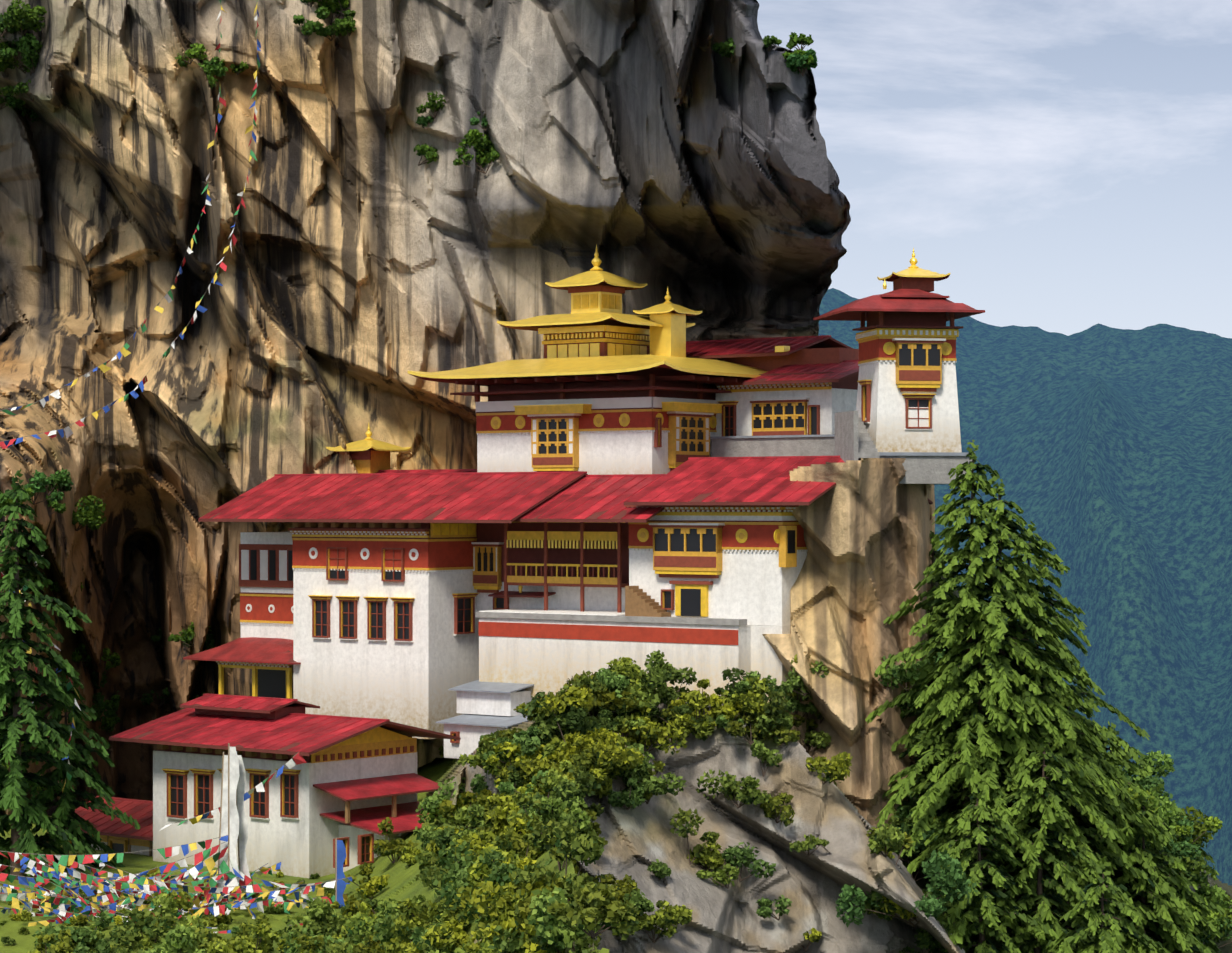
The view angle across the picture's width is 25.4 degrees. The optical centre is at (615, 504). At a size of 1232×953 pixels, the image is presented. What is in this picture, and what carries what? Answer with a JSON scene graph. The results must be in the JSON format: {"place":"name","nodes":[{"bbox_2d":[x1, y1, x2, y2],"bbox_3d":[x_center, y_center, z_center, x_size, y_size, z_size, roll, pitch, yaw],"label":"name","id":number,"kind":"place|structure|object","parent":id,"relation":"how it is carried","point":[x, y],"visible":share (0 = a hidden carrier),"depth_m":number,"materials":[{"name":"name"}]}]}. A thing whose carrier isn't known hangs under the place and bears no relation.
{"place":"outdoors","nodes":[
{"label":"outdoors","id":0,"kind":"place"},
{"bbox_2d":[0,0,1231,952],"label":"cliff","id":1,"kind":"structure","parent":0,"point":[657,147],"depth_m":136.42,"materials":[{"name":"beige stone"}]},
{"bbox_2d":[0,605,77,873],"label":"conifer","id":2,"kind":"object","parent":1,"relation":"on","point":[29,810],"depth_m":111.26,"materials":[{"name":"green plant"}]},
{"bbox_2d":[0,469,114,879],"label":"conifer","id":3,"kind":"object","parent":1,"relation":"on","point":[15,784],"depth_m":110.35,"materials":[{"name":"green plant"}]},
{"bbox_2d":[3,671,139,873],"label":"conifer","id":4,"kind":"object","parent":1,"relation":"on","point":[63,810],"depth_m":113.48,"materials":[{"name":"green plant"}]},
{"bbox_2d":[1,869,345,952],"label":"terrace grass leaves","id":5,"kind":"object","parent":1,"relation":"on","point":[222,921],"visible":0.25,"depth_m":100.71,"materials":[{"name":"green plant"}]},
{"bbox_2d":[0,0,352,933],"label":"prayer flags","id":6,"kind":"object","parent":1,"relation":"on","point":[232,876],"visible":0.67,"depth_m":103.20,"materials":[{"name":"fabric"}]},
{"bbox_2d":[183,637,300,698],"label":"pavilion","id":7,"kind":"structure","parent":1,"relation":"on","point":[270,662],"depth_m":130.08,"materials":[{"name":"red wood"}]},
{"bbox_2d":[69,693,460,877],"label":"house","id":8,"kind":"structure","parent":1,"relation":"on","point":[352,782],"depth_m":113.94,"materials":[{"name":"white paint"}]},
{"bbox_2d":[21,732,641,952],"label":"bank shrubs","id":9,"kind":"object","parent":1,"relation":"on","point":[537,905],"depth_m":89.01,"materials":[{"name":"green plant"}]},
{"bbox_2d":[0,0,817,802],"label":"cliff shrubs","id":10,"kind":"object","parent":1,"relation":"on","point":[26,16],"depth_m":138.44,"materials":[{"name":"green plant"}]},
{"bbox_2d":[436,680,533,758],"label":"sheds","id":11,"kind":"object","parent":1,"relation":"on","point":[484,708],"visible":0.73,"depth_m":118.27,"materials":[{"name":"white paint"}]},
{"bbox_2d":[198,424,932,738],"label":"range buildings","id":12,"kind":"structure","parent":1,"relation":"on","point":[366,593],"depth_m":122.31,"materials":[{"name":"white paint"}]},
{"bbox_2d":[408,244,767,474],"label":"temple golden roofs","id":13,"kind":"structure","parent":1,"relation":"on","point":[598,389],"depth_m":124.61,"materials":[{"name":"gold metal"}]},
{"bbox_2d":[445,650,957,951],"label":"ledge shrubs","id":14,"kind":"object","parent":1,"relation":"on","point":[625,680],"depth_m":103.58,"materials":[{"name":"green plant"}]},
{"bbox_2d":[649,335,858,456],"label":"temple building","id":15,"kind":"structure","parent":1,"relation":"on","point":[798,395],"depth_m":123.97,"materials":[{"name":"white paint"}]},
{"bbox_2d":[813,247,984,483],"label":"tower on pillar","id":16,"kind":"structure","parent":1,"relation":"on","point":[907,408],"depth_m":114.23,"materials":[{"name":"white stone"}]},
{"bbox_2d":[926,531,959,701],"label":"conifer","id":17,"kind":"object","parent":1,"relation":"on","point":[944,613],"depth_m":117.94,"materials":[{"name":"green plant"}]},
{"bbox_2d":[865,440,1116,856],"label":"conifer","id":18,"kind":"object","parent":1,"relation":"on","point":[967,603],"depth_m":110.04,"materials":[{"name":"green plant"}]},
{"bbox_2d":[924,782,1058,952],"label":"conifer","id":19,"kind":"object","parent":1,"relation":"on","point":[963,928],"depth_m":106.17,"materials":[{"name":"green plant"}]},
{"bbox_2d":[901,583,1087,952],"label":"conifer","id":20,"kind":"object","parent":1,"relation":"on","point":[975,675],"depth_m":109.59,"materials":[{"name":"green plant"}]},
{"bbox_2d":[907,475,1138,928],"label":"conifer","id":21,"kind":"object","parent":1,"relation":"on","point":[996,604],"depth_m":109.59,"materials":[{"name":"green plant"}]},
{"bbox_2d":[835,632,1231,952],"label":"bushes","id":22,"kind":"object","parent":1,"relation":"on","point":[931,905],"depth_m":111.84,"materials":[{"name":"green plant"}]},
{"bbox_2d":[891,520,1187,952],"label":"conifer","id":23,"kind":"object","parent":1,"relation":"on","point":[1060,711],"depth_m":111.64,"materials":[{"name":"green plant"}]},
{"bbox_2d":[1006,563,1076,720],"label":"conifer","id":24,"kind":"object","parent":1,"relation":"on","point":[1042,596],"depth_m":118.14,"materials":[{"name":"green plant"}]},
{"bbox_2d":[978,732,1115,952],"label":"conifer","id":25,"kind":"object","parent":1,"relation":"on","point":[1059,806],"depth_m":108.02,"materials":[{"name":"green plant"}]},
{"bbox_2d":[955,630,1199,952],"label":"conifer","id":26,"kind":"object","parent":1,"relation":"on","point":[1075,754],"depth_m":112.15,"materials":[{"name":"green plant"}]},
{"bbox_2d":[1058,658,1108,760],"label":"conifer","id":27,"kind":"object","parent":1,"relation":"on","point":[1091,704],"depth_m":119.85,"materials":[{"name":"green plant"}]},
{"bbox_2d":[1021,688,1170,952],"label":"conifer","id":28,"kind":"object","parent":1,"relation":"on","point":[1109,820],"depth_m":110.99,"materials":[{"name":"green plant"}]},
{"bbox_2d":[1045,856,1168,952],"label":"conifer","id":29,"kind":"object","parent":1,"relation":"on","point":[1107,943],"depth_m":105.44,"materials":[{"name":"green plant"}]},
{"bbox_2d":[1063,753,1201,952],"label":"conifer","id":30,"kind":"object","parent":1,"relation":"on","point":[1193,917],"depth_m":112.08,"materials":[{"name":"green plant"}]},
{"bbox_2d":[1101,721,1214,862],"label":"conifer","id":31,"kind":"object","parent":1,"relation":"on","point":[1143,772],"depth_m":121.07,"materials":[{"name":"green plant"}]},
{"bbox_2d":[1108,796,1224,952],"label":"conifer","id":32,"kind":"object","parent":1,"relation":"on","point":[1166,914],"depth_m":112.26,"materials":[{"name":"green plant"}]},
{"bbox_2d":[1139,858,1221,952],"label":"conifer","id":33,"kind":"object","parent":1,"relation":"on","point":[1211,944],"depth_m":113.32,"materials":[{"name":"green plant"}]},
{"bbox_2d":[1152,784,1228,914],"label":"conifer","id":34,"kind":"object","parent":1,"relation":"on","point":[1161,786],"visible":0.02,"depth_m":117.38,"materials":[{"name":"green plant"}]},
{"bbox_2d":[757,0,1231,337],"label":"sky","id":35,"kind":"structure","parent":0,"point":[1067,164],"materials":[{"name":"white"}]},
{"bbox_2d":[818,288,1231,884],"bbox_3d":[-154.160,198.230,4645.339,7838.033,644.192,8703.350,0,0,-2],"label":"mountain forest","id":36,"kind":"object","parent":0,"point":[1104,451],"visible":0.17,"depth_m":1165.04,"materials":[{"name":"teal plant"}]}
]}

